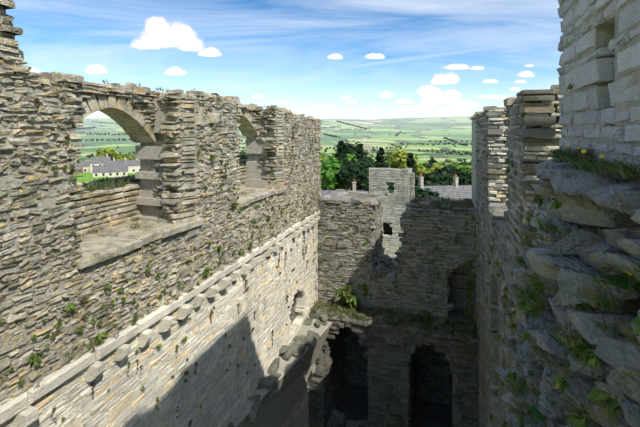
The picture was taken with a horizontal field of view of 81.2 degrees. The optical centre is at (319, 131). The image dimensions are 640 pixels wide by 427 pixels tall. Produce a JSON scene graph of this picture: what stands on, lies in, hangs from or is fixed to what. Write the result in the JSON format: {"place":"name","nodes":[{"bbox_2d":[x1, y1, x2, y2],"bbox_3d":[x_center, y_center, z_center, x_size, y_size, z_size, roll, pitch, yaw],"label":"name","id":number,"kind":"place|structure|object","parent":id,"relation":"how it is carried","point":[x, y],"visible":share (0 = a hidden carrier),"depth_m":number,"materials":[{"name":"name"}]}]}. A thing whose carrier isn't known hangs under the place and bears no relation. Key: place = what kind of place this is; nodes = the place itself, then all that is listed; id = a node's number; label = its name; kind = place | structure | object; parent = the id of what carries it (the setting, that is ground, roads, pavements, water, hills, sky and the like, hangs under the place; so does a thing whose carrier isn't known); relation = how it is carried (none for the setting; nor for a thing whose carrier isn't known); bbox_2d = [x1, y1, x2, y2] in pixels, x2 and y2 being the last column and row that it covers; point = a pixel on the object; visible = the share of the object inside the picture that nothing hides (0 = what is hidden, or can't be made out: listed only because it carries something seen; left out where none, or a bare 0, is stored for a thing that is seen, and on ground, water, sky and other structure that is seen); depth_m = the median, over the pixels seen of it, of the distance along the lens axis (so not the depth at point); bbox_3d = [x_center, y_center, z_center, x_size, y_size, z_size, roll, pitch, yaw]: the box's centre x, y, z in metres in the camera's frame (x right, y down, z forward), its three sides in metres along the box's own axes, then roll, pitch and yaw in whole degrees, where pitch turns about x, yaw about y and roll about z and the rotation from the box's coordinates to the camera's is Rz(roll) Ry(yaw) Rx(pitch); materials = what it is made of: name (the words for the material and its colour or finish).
{"place":"outdoors","nodes":[
{"label":"outdoors","id":0,"kind":"place"},
{"bbox_2d":[1,225,317,426],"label":"keep wall","id":1,"kind":"structure","parent":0,"point":[300,298],"depth_m":9.68,"materials":[{"name":"grey stone"}]},
{"bbox_2d":[69,116,471,189],"bbox_3d":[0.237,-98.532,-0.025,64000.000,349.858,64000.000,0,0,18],"label":"terrain","id":2,"kind":"structure","parent":0,"point":[427,129],"depth_m":2722.98,"materials":[{"name":"green plant"}]},
{"bbox_2d":[76,158,89,171],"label":"house","id":3,"kind":"structure","parent":2,"relation":"on","point":[85,165],"depth_m":198.85,"materials":[{"name":"paint"}]},
{"bbox_2d":[89,153,110,172],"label":"house","id":4,"kind":"structure","parent":2,"relation":"on","point":[96,161],"depth_m":193.85,"materials":[{"name":"stone"}]},
{"bbox_2d":[92,165,127,176],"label":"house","id":5,"kind":"structure","parent":2,"relation":"on","point":[109,170],"depth_m":172.61,"materials":[{"name":"paint"}]},
{"bbox_2d":[103,157,139,172],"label":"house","id":6,"kind":"structure","parent":2,"relation":"on","point":[133,166],"depth_m":195.79,"materials":[{"name":"stone"}]},
{"bbox_2d":[69,121,471,197],"bbox_3d":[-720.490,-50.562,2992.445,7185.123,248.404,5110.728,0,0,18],"label":"tree foliage","id":7,"kind":"object","parent":2,"relation":"on","point":[350,162],"visible":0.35,"depth_m":107.51,"materials":[{"name":"green plant"}]},
{"bbox_2d":[0,95,562,426],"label":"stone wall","id":8,"kind":"structure","parent":2,"relation":"on","point":[21,410],"depth_m":9.49,"materials":[{"name":"stone"}]},
{"bbox_2d":[0,0,559,404],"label":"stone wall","id":9,"kind":"structure","parent":8,"relation":"on","point":[107,241],"depth_m":7.88,"materials":[{"name":"stone"}]},
{"bbox_2d":[363,138,369,177],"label":"church tower","id":10,"kind":"structure","parent":2,"relation":"on","point":[366,147],"depth_m":193.43,"materials":[{"name":"stone"}]},
{"bbox_2d":[289,293,478,426],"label":"stone wall","id":11,"kind":"structure","parent":2,"relation":"on","point":[338,361],"depth_m":16.37,"materials":[{"name":"grey stone"}]},
{"bbox_2d":[324,163,447,189],"bbox_3d":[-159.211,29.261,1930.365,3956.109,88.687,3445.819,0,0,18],"label":"tree trunks and limbs","id":12,"kind":"object","parent":2,"relation":"on","point":[357,185],"visible":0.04,"depth_m":91.03,"materials":[{"name":"brown plant"}]},
{"bbox_2d":[331,383,451,426],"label":"keep basement floor","id":13,"kind":"structure","parent":2,"relation":"on","point":[352,404],"depth_m":18.71,"materials":[{"name":"grey stone"}]},
{"bbox_2d":[327,409,365,426],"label":"fallen stones","id":14,"kind":"object","parent":13,"relation":"on","point":[337,416],"visible":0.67,"depth_m":17.79,"materials":[{"name":"grey stone"}]},
{"bbox_2d":[369,168,414,257],"bbox_3d":[7.805,9.351,39.588,4.558,11.355,4.051,0,0,18],"label":"tower ruin","id":15,"kind":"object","parent":2,"relation":"on","point":[397,199],"visible":0.38,"depth_m":37.68,"materials":[{"name":"stone"}]},
{"bbox_2d":[317,89,555,426],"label":"stone wall","id":16,"kind":"structure","parent":2,"relation":"on","point":[493,313],"depth_m":15.62,"materials":[{"name":"grey stone"}]},
{"bbox_2d":[449,265,469,317],"bbox_3d":[6.322,7.074,16.762,1.050,2.500,0.030,0,0,18],"label":"iron grille","id":17,"kind":"object","parent":16,"relation":"attached to","point":[455,287],"visible":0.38,"depth_m":16.78,"materials":[{"name":"black metal"}]},
{"bbox_2d":[496,156,639,426],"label":"rubble rocks","id":18,"kind":"object","parent":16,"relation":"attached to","point":[617,373],"visible":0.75,"depth_m":2.52,"materials":[{"name":"stone"}]},
{"bbox_2d":[6,0,562,119],"label":"sky","id":19,"kind":"structure","parent":0,"point":[320,59],"materials":[{"name":"blue"}]},
{"bbox_2d":[0,0,639,426],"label":"keep wall","id":20,"kind":"structure","parent":0,"point":[296,372],"depth_m":9.36,"materials":[{"name":"grey stone"}]},
{"bbox_2d":[0,72,639,426],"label":"wall plants","id":21,"kind":"object","parent":20,"relation":"attached to","point":[585,354],"depth_m":3.58,"materials":[{"name":"green plant"}]},
{"bbox_2d":[227,255,478,426],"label":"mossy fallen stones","id":22,"kind":"object","parent":20,"relation":"on","point":[298,345],"visible":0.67,"depth_m":15.35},
{"bbox_2d":[72,160,639,426],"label":"keep soil","id":23,"kind":"structure","parent":20,"relation":"on","point":[632,305],"depth_m":3.08,"materials":[{"name":"brown soil"}]},
{"bbox_2d":[569,144,631,344],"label":"dandelion flowers","id":24,"kind":"object","parent":23,"relation":"on","point":[600,156],"visible":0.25,"depth_m":2.65,"materials":[{"name":"plant"}]},
{"bbox_2d":[556,0,639,167],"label":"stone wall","id":25,"kind":"structure","parent":20,"relation":"attached to","point":[609,96],"depth_m":3.38,"materials":[{"name":"stone"}]},
{"bbox_2d":[320,190,365,195],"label":"house roof","id":26,"kind":"structure","parent":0,"point":[325,192],"depth_m":63.95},
{"bbox_2d":[352,182,355,190],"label":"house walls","id":27,"kind":"structure","parent":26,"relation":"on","point":[353,186],"depth_m":63.65,"materials":[{"name":"white paint"}]},
{"bbox_2d":[419,185,471,199],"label":"slate roof","id":28,"kind":"structure","parent":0,"point":[462,192],"depth_m":67.50,"materials":[{"name":"grey stone"}]},
{"bbox_2d":[418,176,458,187],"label":"chimneys","id":29,"kind":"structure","parent":28,"relation":"on","point":[421,181],"depth_m":67.80,"materials":[{"name":"white paint"}]}
]}

